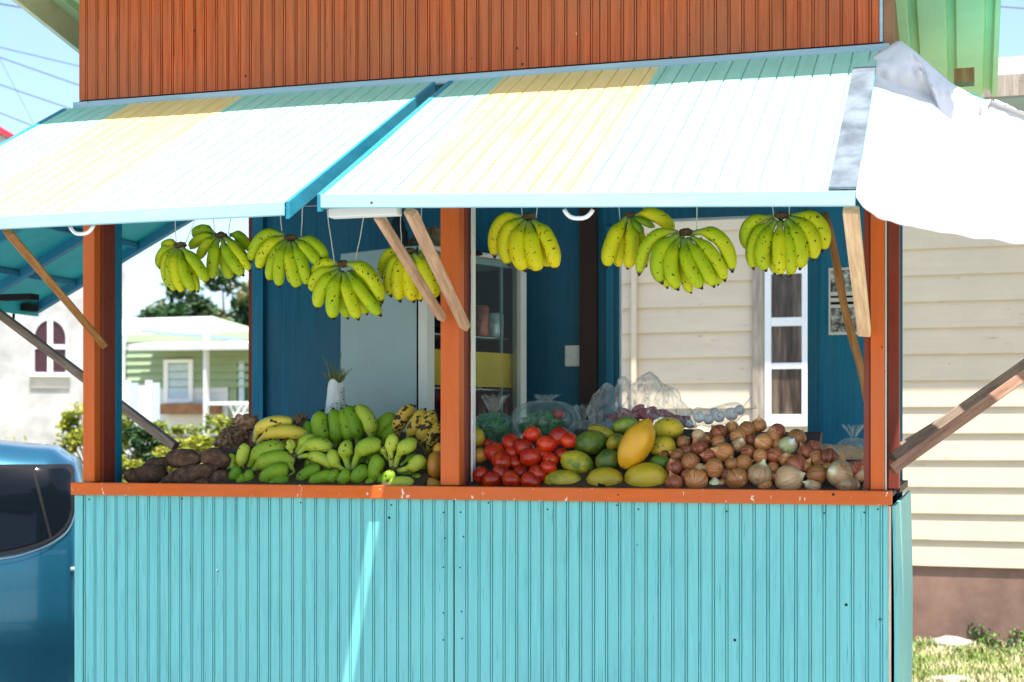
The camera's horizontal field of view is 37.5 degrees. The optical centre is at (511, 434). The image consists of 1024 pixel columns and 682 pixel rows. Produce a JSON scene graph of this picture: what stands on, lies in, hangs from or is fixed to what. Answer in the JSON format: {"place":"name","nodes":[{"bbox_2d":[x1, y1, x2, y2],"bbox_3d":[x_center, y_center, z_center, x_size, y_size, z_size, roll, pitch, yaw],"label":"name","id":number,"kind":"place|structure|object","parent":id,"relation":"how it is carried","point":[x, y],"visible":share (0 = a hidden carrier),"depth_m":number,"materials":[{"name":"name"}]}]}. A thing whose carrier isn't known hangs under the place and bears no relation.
{"place":"outdoors","nodes":[
{"label":"outdoors","id":0,"kind":"place"},
{"bbox_2d":[0,439,82,681],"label":"parked car","id":1,"kind":"object","parent":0,"point":[37,571],"visible":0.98,"depth_m":7.83,"materials":[{"name":"blue paint"}]},
{"bbox_2d":[122,424,160,473],"bbox_3d":[-3.953,0.717,15.490,0.693,1.676,0.530,0,0,17],"label":"shrub","id":2,"kind":"object","parent":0,"point":[138,436],"visible":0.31,"depth_m":15.46,"materials":[{"name":"green plant"}]},
{"bbox_2d":[164,433,217,468],"bbox_3d":[-3.158,0.769,15.263,0.877,1.577,0.792,0,0,17],"label":"shrub","id":3,"kind":"object","parent":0,"point":[199,441],"visible":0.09,"depth_m":15.23,"materials":[{"name":"green plant"}]},
{"bbox_2d":[389,216,404,246],"bbox_3d":[-0.438,-0.788,5.767,0.060,0.160,0.058,0,0,17],"label":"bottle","id":4,"kind":"object","parent":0,"point":[395,222],"visible":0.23,"depth_m":5.75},
{"bbox_2d":[476,410,514,441],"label":"leafy greens","id":5,"kind":"object","parent":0,"point":[494,427],"visible":0.96,"depth_m":5.33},
{"bbox_2d":[0,0,1023,379],"label":"sky","id":6,"kind":"structure","parent":0,"point":[19,31],"materials":[{"name":"white"}]},
{"bbox_2d":[912,635,1023,681],"bbox_3d":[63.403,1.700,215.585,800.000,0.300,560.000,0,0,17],"label":"ground","id":7,"kind":"structure","parent":0,"point":[987,657],"depth_m":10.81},
{"bbox_2d":[0,127,124,465],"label":"church","id":8,"kind":"structure","parent":7,"relation":"on","point":[40,391],"depth_m":42.09,"materials":[{"name":"white paint"}]},
{"bbox_2d":[30,316,69,387],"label":"window","id":9,"kind":"structure","parent":8,"relation":"in","point":[49,374],"depth_m":42.12,"materials":[{"name":"white paint"}]},
{"bbox_2d":[53,402,134,464],"bbox_3d":[-4.461,0.578,16.121,1.063,1.957,0.821,0,0,17],"label":"shrub","id":10,"kind":"object","parent":7,"relation":"on","point":[73,439],"visible":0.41,"depth_m":16.18,"materials":[{"name":"green plant"}]},
{"bbox_2d":[122,380,159,456],"bbox_3d":[-7.035,0.271,27.970,1.195,2.558,0.090,0,0,17],"label":"sheet fence","id":11,"kind":"object","parent":7,"relation":"on","point":[144,400],"visible":0.21,"depth_m":27.86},
{"bbox_2d":[122,419,187,482],"bbox_3d":[-3.848,0.688,16.037,0.970,1.737,0.679,0,0,17],"label":"shrub","id":12,"kind":"object","parent":7,"relation":"on","point":[159,451],"visible":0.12,"depth_m":15.97,"materials":[{"name":"green plant"}]},
{"bbox_2d":[146,420,188,472],"bbox_3d":[-3.825,0.684,16.972,0.622,1.744,0.800,0,0,-18],"label":"shrub","id":13,"kind":"object","parent":7,"relation":"on","point":[177,430],"visible":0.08,"depth_m":16.89,"materials":[{"name":"green plant"}]},
{"bbox_2d":[122,316,248,472],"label":"cottage","id":14,"kind":"structure","parent":7,"relation":"on","point":[197,368],"depth_m":31.95,"materials":[{"name":"green wood"}]},
{"bbox_2d":[163,359,193,402],"bbox_3d":[-7.075,-1.136,32.050,0.690,0.927,0.060,0,0,17],"label":"window","id":15,"kind":"structure","parent":14,"relation":"in","point":[170,395],"depth_m":32.05,"materials":[{"name":"white paint"}]},
{"bbox_2d":[134,267,248,326],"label":"broadleaf tree","id":16,"kind":"object","parent":7,"relation":"on","point":[195,303],"visible":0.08,"depth_m":48.76,"materials":[{"name":"green plant"}]},
{"bbox_2d":[184,413,234,453],"bbox_3d":[-3.180,0.654,16.317,0.869,1.803,0.629,0,0,17],"label":"shrub","id":17,"kind":"object","parent":7,"relation":"on","point":[217,423],"visible":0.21,"depth_m":16.34,"materials":[{"name":"green plant"}]},
{"bbox_2d":[0,0,1000,681],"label":"produce stall","id":18,"kind":"object","parent":7,"relation":"on","point":[582,126],"visible":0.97,"depth_m":4.93,"materials":[{"name":"teal paint"}]},
{"bbox_2d":[2,229,107,348],"bbox_3d":[-1.437,-0.448,4.809,0.035,0.036,1.079,0,-14,-1],"label":"prop stick","id":19,"kind":"object","parent":18,"relation":"attached to","point":[35,264],"visible":0.87,"depth_m":4.69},
{"bbox_2d":[0,309,179,449],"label":"prop stick","id":20,"kind":"object","parent":18,"relation":"attached to","point":[130,412],"visible":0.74,"depth_m":6.34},
{"bbox_2d":[134,464,167,482],"bbox_3d":[-1.300,0.144,5.427,0.133,0.078,0.090,-11,-3,16],"label":"yam","id":21,"kind":"object","parent":18,"relation":"on","point":[150,473],"visible":0.87,"depth_m":5.39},
{"bbox_2d":[155,220,208,293],"bbox_3d":[-1.189,-0.728,5.447,0.250,0.445,0.121,0,0,17],"label":"banana hand","id":22,"kind":"object","parent":18,"relation":"hanging from","point":[182,268],"visible":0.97,"depth_m":5.42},
{"bbox_2d":[160,464,218,482],"bbox_3d":[-1.151,0.148,5.378,0.232,0.080,0.085,-16,-4,16],"label":"yam","id":23,"kind":"object","parent":18,"relation":"on","point":[189,473],"visible":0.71,"depth_m":5.34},
{"bbox_2d":[165,449,200,467],"bbox_3d":[-1.179,0.086,5.426,0.149,0.073,0.077,2,1,17],"label":"yam","id":24,"kind":"object","parent":23,"relation":"on","point":[177,458],"visible":0.91,"depth_m":5.39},
{"bbox_2d":[200,447,230,469],"bbox_3d":[-1.060,0.085,5.390,0.119,0.076,0.078,15,4,16],"label":"yam","id":25,"kind":"object","parent":23,"relation":"on","point":[220,458],"visible":0.99,"depth_m":5.36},
{"bbox_2d":[188,218,251,279],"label":"banana hand","id":26,"kind":"object","parent":18,"relation":"hanging from","point":[229,257],"visible":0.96,"depth_m":5.45,"materials":[{"name":"food"}]},
{"bbox_2d":[219,448,237,470],"bbox_3d":[-0.908,0.119,5.611,0.311,0.138,0.200,0,0,17],"label":"wooden crate","id":27,"kind":"object","parent":18,"relation":"on","point":[228,451],"visible":0.07,"depth_m":5.54,"materials":[{"name":"brown wood"}]},
{"bbox_2d":[212,433,234,447],"bbox_3d":[-1.048,0.025,5.581,0.121,0.079,0.080,-18,-5,16],"label":"ginger root","id":28,"kind":"object","parent":27,"relation":"on","point":[223,441],"visible":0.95,"depth_m":5.56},
{"bbox_2d":[228,437,248,447],"bbox_3d":[-1.011,0.034,5.567,0.096,0.069,0.070,-36,-10,14],"label":"ginger root","id":29,"kind":"object","parent":27,"relation":"on","point":[238,442],"visible":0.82,"depth_m":5.54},
{"bbox_2d":[230,424,251,439],"bbox_3d":[-0.999,-0.009,5.566,0.092,0.079,0.082,-27,-7,15],"label":"ginger root","id":30,"kind":"object","parent":29,"relation":"on","point":[236,430],"visible":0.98,"depth_m":5.54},
{"bbox_2d":[231,413,258,431],"bbox_3d":[-0.979,-0.045,5.557,0.130,0.068,0.066,0,0,17],"label":"ginger root","id":31,"kind":"object","parent":30,"relation":"on","point":[247,421],"visible":0.84,"depth_m":5.54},
{"bbox_2d":[247,207,328,288],"bbox_3d":[-0.795,-0.730,5.323,0.320,0.440,0.111,0,0,17],"label":"banana hand","id":32,"kind":"object","parent":18,"relation":"hanging from","point":[290,255],"visible":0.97,"depth_m":5.29,"materials":[{"name":"food"}]},
{"bbox_2d":[217,432,447,485],"bbox_3d":[-0.616,0.089,5.356,0.771,0.198,0.380,0,0,17],"label":"display board","id":33,"kind":"object","parent":18,"relation":"on","point":[419,481],"depth_m":5.26,"materials":[{"name":"brown wood"}]},
{"bbox_2d":[229,462,291,482],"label":"banana hand","id":34,"kind":"object","parent":33,"relation":"on","point":[278,472],"visible":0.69,"depth_m":5.25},
{"bbox_2d":[226,440,296,470],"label":"banana hand","id":35,"kind":"object","parent":33,"relation":"on","point":[264,454],"visible":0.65,"depth_m":5.34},
{"bbox_2d":[249,415,307,448],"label":"banana hand","id":36,"kind":"object","parent":33,"relation":"on","point":[283,428],"visible":0.69,"depth_m":5.41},
{"bbox_2d":[285,433,334,475],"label":"banana hand","id":37,"kind":"object","parent":33,"relation":"on","point":[313,444],"visible":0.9,"depth_m":5.27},
{"bbox_2d":[296,464,330,482],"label":"banana hand","id":38,"kind":"object","parent":33,"relation":"on","point":[314,473],"visible":0.66,"depth_m":5.22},
{"bbox_2d":[322,353,351,413],"bbox_3d":[-0.661,-0.191,5.598,0.121,0.225,0.087,0,0,17],"label":"herb bunch","id":39,"kind":"object","parent":33,"relation":"on","point":[335,399],"visible":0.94,"depth_m":5.58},
{"bbox_2d":[325,469,350,483],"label":"banana hand","id":40,"kind":"object","parent":33,"relation":"on","point":[338,476],"visible":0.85,"depth_m":5.17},
{"bbox_2d":[303,404,377,448],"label":"banana hand","id":41,"kind":"object","parent":33,"relation":"on","point":[351,423],"visible":0.8,"depth_m":5.35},
{"bbox_2d":[327,437,384,471],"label":"banana hand","id":42,"kind":"object","parent":33,"relation":"on","point":[368,446],"visible":0.87,"depth_m":5.21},
{"bbox_2d":[350,454,398,482],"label":"banana hand","id":43,"kind":"object","parent":33,"relation":"on","point":[372,471],"visible":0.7,"depth_m":5.15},
{"bbox_2d":[374,412,394,442],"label":"banana hand","id":44,"kind":"object","parent":33,"relation":"on","point":[385,427],"visible":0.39,"depth_m":5.37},
{"bbox_2d":[380,433,425,472],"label":"banana hand","id":45,"kind":"object","parent":33,"relation":"on","point":[407,445],"visible":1,"depth_m":5.15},
{"bbox_2d":[392,404,440,454],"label":"banana hand","id":46,"kind":"object","parent":33,"relation":"on","point":[423,426],"visible":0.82,"depth_m":5.25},
{"bbox_2d":[426,451,440,479],"bbox_3d":[-0.259,0.104,5.155,0.062,0.098,0.089,0,0,17],"label":"mango","id":47,"kind":"object","parent":33,"relation":"on","point":[433,464],"visible":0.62,"depth_m":5.12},
{"bbox_2d":[308,208,384,320],"bbox_3d":[-0.576,-0.671,5.234,0.298,0.558,0.115,0,0,17],"label":"banana hand","id":48,"kind":"object","parent":18,"relation":"hanging from","point":[358,291],"visible":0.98,"depth_m":5.20,"materials":[{"name":"food"}]},
{"bbox_2d":[377,208,440,302],"bbox_3d":[-0.360,-0.703,5.233,0.252,0.495,0.116,0,0,17],"label":"banana hand","id":49,"kind":"object","parent":18,"relation":"hanging from","point":[398,283],"visible":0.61,"depth_m":5.19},
{"bbox_2d":[374,217,445,321],"bbox_3d":[-0.301,-0.497,4.587,0.031,0.030,0.787,0,-17,11],"label":"prop stick","id":50,"kind":"object","parent":18,"relation":"attached to","point":[398,247],"visible":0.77,"depth_m":4.53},
{"bbox_2d":[341,245,526,469],"bbox_3d":[-0.300,0.340,5.977,0.464,2.100,0.602,0,0,40],"label":"refrigerator","id":51,"kind":"object","parent":18,"relation":"on","point":[391,357],"visible":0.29,"depth_m":5.83,"materials":[{"name":"white metal"}]},
{"bbox_2d":[476,305,488,336],"bbox_3d":[-0.121,-0.451,5.991,0.062,0.125,0.060,0,0,17],"label":"drink can","id":52,"kind":"object","parent":51,"relation":"on","point":[482,320],"visible":0.81,"depth_m":5.96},
{"bbox_2d":[488,313,503,337],"bbox_3d":[-0.067,-0.438,6.057,0.068,0.100,0.066,0,0,17],"label":"drink can","id":53,"kind":"object","parent":51,"relation":"on","point":[494,325],"visible":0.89,"depth_m":6.03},
{"bbox_2d":[404,208,470,331],"bbox_3d":[-0.212,-0.475,4.482,0.039,0.037,0.944,0,-15,7],"label":"prop stick","id":54,"kind":"object","parent":18,"relation":"attached to","point":[418,228],"visible":0.9,"depth_m":4.38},
{"bbox_2d":[466,456,559,486],"bbox_3d":[0.010,0.129,5.131,0.311,0.118,0.310,0,0,17],"label":"display board","id":55,"kind":"object","parent":18,"relation":"on","point":[487,464],"depth_m":5.13,"materials":[{"name":"brown wood"}]},
{"bbox_2d":[481,471,501,485],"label":"tomato","id":56,"kind":"object","parent":55,"relation":"on","point":[492,478],"visible":0.69,"depth_m":5.00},
{"bbox_2d":[491,451,509,468],"bbox_3d":[-0.035,0.090,5.077,0.073,0.073,0.059,-8,-37,-51],"label":"tomato","id":57,"kind":"object","parent":55,"relation":"on","point":[501,457],"visible":0.77,"depth_m":5.05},
{"bbox_2d":[484,442,504,460],"bbox_3d":[-0.060,0.059,5.116,0.074,0.059,0.073,45,42,19],"label":"tomato","id":58,"kind":"object","parent":57,"relation":"on","point":[491,449],"visible":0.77,"depth_m":5.09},
{"bbox_2d":[502,470,520,486],"bbox_3d":[-0.001,0.152,5.003,0.058,0.071,0.072,-42,-20,4],"label":"tomato","id":59,"kind":"object","parent":55,"relation":"on","point":[511,478],"visible":0.81,"depth_m":4.98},
{"bbox_2d":[520,471,540,486],"bbox_3d":[0.060,0.157,4.984,0.060,0.075,0.075,-34,37,-7],"label":"tomato","id":60,"kind":"object","parent":55,"relation":"on","point":[529,479],"visible":0.69,"depth_m":4.96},
{"bbox_2d":[520,447,541,467],"bbox_3d":[0.063,0.078,5.058,0.076,0.061,0.076,-11,-50,31],"label":"tomato","id":61,"kind":"object","parent":55,"relation":"on","point":[530,457],"visible":0.91,"depth_m":5.03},
{"bbox_2d":[513,438,533,455],"bbox_3d":[0.037,0.044,5.102,0.073,0.060,0.073,18,5,-24],"label":"tomato","id":62,"kind":"object","parent":61,"relation":"on","point":[520,445],"visible":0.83,"depth_m":5.08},
{"bbox_2d":[522,426,541,443],"bbox_3d":[0.068,0.003,5.133,0.068,0.054,0.068,-35,-26,13],"label":"tomato","id":63,"kind":"object","parent":62,"relation":"on","point":[532,434],"visible":0.88,"depth_m":5.11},
{"bbox_2d":[535,447,546,460],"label":"tomato","id":64,"kind":"object","parent":55,"relation":"on","point":[541,451],"visible":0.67,"depth_m":5.06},
{"bbox_2d":[536,435,556,452],"bbox_3d":[0.116,0.035,5.085,0.073,0.059,0.073,26,-31,-33],"label":"tomato","id":65,"kind":"object","parent":64,"relation":"on","point":[546,443],"visible":0.95,"depth_m":5.06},
{"bbox_2d":[488,208,560,272],"bbox_3d":[0.039,-0.744,5.053,0.264,0.413,0.117,0,0,17],"label":"banana hand","id":66,"kind":"object","parent":18,"relation":"hanging from","point":[519,242],"visible":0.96,"depth_m":5.01,"materials":[{"name":"food"}]},
{"bbox_2d":[550,429,694,487],"bbox_3d":[0.373,0.084,5.058,0.414,0.208,0.380,0,0,17],"label":"display board","id":67,"kind":"object","parent":18,"relation":"on","point":[582,482],"visible":0.23,"depth_m":4.97,"materials":[{"name":"brown wood"}]},
{"bbox_2d":[511,395,581,432],"bbox_3d":[0.116,-0.057,5.301,0.254,0.175,0.160,0,0,17],"label":"plastic bag","id":68,"kind":"object","parent":67,"relation":"on","point":[549,402],"visible":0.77,"depth_m":5.29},
{"bbox_2d":[517,410,566,435],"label":"leafy greens","id":69,"kind":"object","parent":68,"relation":"in","point":[546,423],"visible":0.69,"depth_m":5.27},
{"bbox_2d":[555,448,567,460],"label":"tomato","id":70,"kind":"object","parent":67,"relation":"on","point":[559,452],"visible":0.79,"depth_m":5.04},
{"bbox_2d":[560,432,576,447],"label":"tomato","id":71,"kind":"object","parent":70,"relation":"on","point":[568,440],"visible":1,"depth_m":5.06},
{"bbox_2d":[544,470,581,484],"bbox_3d":[0.168,0.152,4.986,0.135,0.072,0.078,0,0,17],"label":"mango","id":72,"kind":"object","parent":67,"relation":"on","point":[563,477],"visible":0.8,"depth_m":4.95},
{"bbox_2d":[560,450,592,472],"bbox_3d":[0.215,0.094,5.027,0.116,0.083,0.089,18,5,16],"label":"papaya","id":73,"kind":"object","parent":67,"relation":"on","point":[577,461],"visible":0.95,"depth_m":4.99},
{"bbox_2d":[573,430,606,454],"bbox_3d":[0.261,0.027,5.082,0.124,0.086,0.094,-12,-3,16],"label":"papaya","id":74,"kind":"object","parent":67,"relation":"on","point":[590,442],"visible":0.95,"depth_m":5.05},
{"bbox_2d":[586,467,622,486],"bbox_3d":[0.305,0.151,4.944,0.129,0.091,0.097,0,0,17],"label":"papaya","id":75,"kind":"object","parent":67,"relation":"on","point":[604,476],"visible":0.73,"depth_m":4.91,"materials":[{"name":"yellow food"}]},
{"bbox_2d":[595,449,618,468],"bbox_3d":[0.317,0.085,5.003,0.086,0.077,0.080,-18,-5,16],"label":"papaya","id":76,"kind":"object","parent":67,"relation":"on","point":[606,458],"visible":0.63,"depth_m":4.97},
{"bbox_2d":[606,433,622,450],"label":"papaya","id":77,"kind":"object","parent":67,"relation":"on","point":[613,441],"visible":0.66,"depth_m":5.04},
{"bbox_2d":[612,417,636,432],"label":"papaya","id":78,"kind":"object","parent":67,"relation":"on","point":[622,425],"visible":0.8,"depth_m":5.08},
{"bbox_2d":[617,418,655,469],"bbox_3d":[0.407,0.029,4.940,0.103,0.186,0.102,30,8,15],"label":"papaya","id":79,"kind":"object","parent":67,"relation":"on","point":[636,443],"visible":1,"depth_m":4.90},
{"bbox_2d":[586,372,696,428],"bbox_3d":[0.464,-0.108,5.283,0.405,0.228,0.190,0,0,17],"label":"plastic bag","id":80,"kind":"object","parent":67,"relation":"on","point":[676,411],"visible":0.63,"depth_m":5.27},
{"bbox_2d":[624,462,668,486],"bbox_3d":[0.438,0.141,4.907,0.150,0.104,0.108,0,0,17],"label":"papaya","id":81,"kind":"object","parent":67,"relation":"on","point":[647,474],"visible":0.72,"depth_m":4.86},
{"bbox_2d":[650,435,675,455],"bbox_3d":[0.498,0.039,4.998,0.091,0.076,0.083,0,0,17],"label":"papaya","id":82,"kind":"object","parent":67,"relation":"on","point":[662,443],"visible":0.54,"depth_m":4.96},
{"bbox_2d":[653,417,683,438],"bbox_3d":[0.523,-0.021,5.052,0.103,0.075,0.080,0,0,17],"label":"papaya","id":83,"kind":"object","parent":67,"relation":"on","point":[672,428],"visible":0.84,"depth_m":5.02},
{"bbox_2d":[665,471,683,487],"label":"onion","id":84,"kind":"object","parent":67,"relation":"on","point":[672,480],"visible":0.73,"depth_m":4.83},
{"bbox_2d":[666,458,682,474],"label":"onion","id":85,"kind":"object","parent":67,"relation":"on","point":[674,466],"visible":0.94,"depth_m":4.87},
{"bbox_2d":[601,207,674,269],"bbox_3d":[0.418,-0.748,4.997,0.246,0.404,0.100,0,0,17],"label":"banana hand","id":86,"kind":"object","parent":18,"relation":"hanging from","point":[622,243],"visible":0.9,"depth_m":4.98,"materials":[{"name":"food"}]},
{"bbox_2d":[635,207,736,293],"bbox_3d":[0.561,-0.704,4.876,0.334,0.492,0.125,0,0,17],"label":"banana hand","id":87,"kind":"object","parent":18,"relation":"hanging from","point":[688,264],"visible":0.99,"depth_m":4.84,"materials":[{"name":"food"}]},
{"bbox_2d":[679,432,821,489],"bbox_3d":[0.782,0.089,4.945,0.422,0.198,0.400,0,0,17],"label":"display board","id":88,"kind":"object","parent":18,"relation":"on","point":[816,436],"visible":0.12,"depth_m":4.91,"materials":[{"name":"brown wood"}]},
{"bbox_2d":[681,453,699,469],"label":"onion","id":89,"kind":"object","parent":88,"relation":"on","point":[690,461],"visible":0.96,"depth_m":4.87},
{"bbox_2d":[684,468,707,487],"bbox_3d":[0.590,0.144,4.831,0.074,0.075,0.073,0,0,-25],"label":"onion","id":90,"kind":"object","parent":88,"relation":"on","point":[696,478],"visible":0.86,"depth_m":4.80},
{"bbox_2d":[690,437,708,456],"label":"onion","id":91,"kind":"object","parent":88,"relation":"on","point":[698,447],"visible":0.8,"depth_m":4.91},
{"bbox_2d":[709,478,718,484],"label":"onion","id":92,"kind":"object","parent":88,"relation":"on","point":[714,481],"visible":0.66,"depth_m":4.82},
{"bbox_2d":[702,458,723,478],"bbox_3d":[0.648,0.108,4.843,0.064,0.067,0.063,0,0,-39],"label":"onion","id":93,"kind":"object","parent":92,"relation":"on","point":[713,467],"visible":1,"depth_m":4.82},
{"bbox_2d":[710,442,733,462],"bbox_3d":[0.687,0.057,4.893,0.064,0.065,0.067,0,0,39],"label":"onion","id":94,"kind":"object","parent":88,"relation":"on","point":[723,451],"visible":0.83,"depth_m":4.87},
{"bbox_2d":[726,468,748,487],"bbox_3d":[0.714,0.141,4.793,0.069,0.072,0.073,0,0,40],"label":"onion","id":95,"kind":"object","parent":88,"relation":"on","point":[736,477],"visible":0.95,"depth_m":4.77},
{"bbox_2d":[747,459,772,485],"bbox_3d":[0.786,0.120,4.774,0.080,0.091,0.079,19,11,31],"label":"onion","id":96,"kind":"object","parent":88,"relation":"on","point":[759,473],"visible":0.99,"depth_m":4.75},
{"bbox_2d":[754,433,771,450],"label":"onion","id":97,"kind":"object","parent":88,"relation":"on","point":[763,441],"visible":0.92,"depth_m":4.87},
{"bbox_2d":[778,437,797,454],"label":"onion","id":98,"kind":"object","parent":88,"relation":"on","point":[788,444],"visible":0.91,"depth_m":4.83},
{"bbox_2d":[775,465,805,488],"bbox_3d":[0.870,0.141,4.747,0.091,0.093,0.089,0,0,-37],"label":"onion","id":99,"kind":"object","parent":88,"relation":"on","point":[789,477],"visible":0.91,"depth_m":4.71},
{"bbox_2d":[784,454,805,471],"bbox_3d":[0.897,0.099,4.774,0.072,0.076,0.073,0,0,26],"label":"onion","id":100,"kind":"object","parent":88,"relation":"on","point":[797,461],"visible":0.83,"depth_m":4.75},
{"bbox_2d":[802,479,820,489],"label":"onion","id":101,"kind":"object","parent":88,"relation":"on","point":[812,484],"visible":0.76,"depth_m":4.70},
{"bbox_2d":[806,465,825,483],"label":"onion","id":102,"kind":"object","parent":101,"relation":"on","point":[817,473],"visible":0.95,"depth_m":4.70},
{"bbox_2d":[739,207,830,277],"bbox_3d":[0.867,-0.726,4.806,0.293,0.449,0.108,0,0,17],"label":"banana hand","id":103,"kind":"object","parent":18,"relation":"hanging from","point":[800,239],"visible":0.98,"depth_m":4.77,"materials":[{"name":"food"}]},
{"bbox_2d":[817,459,863,489],"bbox_3d":[1.045,0.134,4.804,0.152,0.108,0.280,0,0,17],"label":"display board","id":104,"kind":"object","parent":18,"relation":"on","point":[826,485],"depth_m":4.71,"materials":[{"name":"brown wood"}]},
{"bbox_2d":[821,462,830,469],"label":"onion","id":105,"kind":"object","parent":104,"relation":"on","point":[825,465],"visible":0.27,"depth_m":4.75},
{"bbox_2d":[820,445,838,462],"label":"onion","id":106,"kind":"object","parent":105,"relation":"on","point":[829,453],"visible":0.78,"depth_m":4.76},
{"bbox_2d":[826,460,853,486],"bbox_3d":[1.021,0.122,4.706,0.085,0.086,0.084,0,0,7],"label":"onion","id":107,"kind":"object","parent":104,"relation":"on","point":[837,471],"visible":0.88,"depth_m":4.67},
{"bbox_2d":[836,477,859,489],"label":"onion","id":108,"kind":"object","parent":104,"relation":"on","point":[851,483],"visible":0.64,"depth_m":4.66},
{"bbox_2d":[821,211,863,401],"bbox_3d":[1.078,-0.420,4.883,0.033,0.658,0.033,0,-19,-28],"label":"prop stick","id":109,"kind":"object","parent":18,"relation":"attached to","point":[846,315],"visible":0.83,"depth_m":4.88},
{"bbox_2d":[822,444,863,458],"bbox_3d":[1.075,0.075,5.017,0.242,0.091,0.204,0,0,17],"label":"folded sack","id":110,"kind":"object","parent":18,"relation":"on","point":[848,451],"visible":0.27,"depth_m":4.95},
{"bbox_2d":[829,267,857,334],"bbox_3d":[1.313,-0.524,5.909,0.147,0.263,0.005,0,0,17],"label":"poster","id":111,"kind":"object","parent":18,"relation":"attached to","point":[836,324],"visible":0.54,"depth_m":5.92,"materials":[{"name":"white paper"}]},
{"bbox_2d":[843,206,870,336],"bbox_3d":[0.947,-0.429,4.128,0.040,0.029,0.942,0,-15,15],"label":"prop stick","id":112,"kind":"object","parent":18,"relation":"attached to","point":[852,228],"visible":0.89,"depth_m":4.03,"materials":[{"name":"wood"}]},
{"bbox_2d":[856,41,1023,243],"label":"tarpaulin","id":113,"kind":"object","parent":18,"relation":"on","point":[942,153],"visible":0.97,"depth_m":4.11,"materials":[{"name":"plastic"}]},
{"bbox_2d":[888,369,1023,474],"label":"prop stick","id":114,"kind":"object","parent":18,"relation":"attached to","point":[954,425],"visible":1,"depth_m":4.67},
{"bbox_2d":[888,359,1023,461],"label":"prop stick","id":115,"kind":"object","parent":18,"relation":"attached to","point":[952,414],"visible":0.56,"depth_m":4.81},
{"bbox_2d":[622,56,1023,645],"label":"boarded house","id":116,"kind":"structure","parent":7,"relation":"on","point":[740,335],"depth_m":11.25,"materials":[{"name":"beige paint"}]},
{"bbox_2d":[765,264,807,425],"bbox_3d":[2.108,-0.680,11.521,0.357,1.229,0.038,0,0,17],"label":"window","id":117,"kind":"structure","parent":116,"relation":"in","point":[786,298],"depth_m":11.53,"materials":[{"name":"white paint"}]},
{"bbox_2d":[929,635,972,646],"bbox_3d":[3.186,1.517,10.968,0.316,0.116,0.203,0,0,17],"label":"stone","id":118,"kind":"object","parent":7,"relation":"on","point":[950,640],"visible":0.59,"depth_m":10.91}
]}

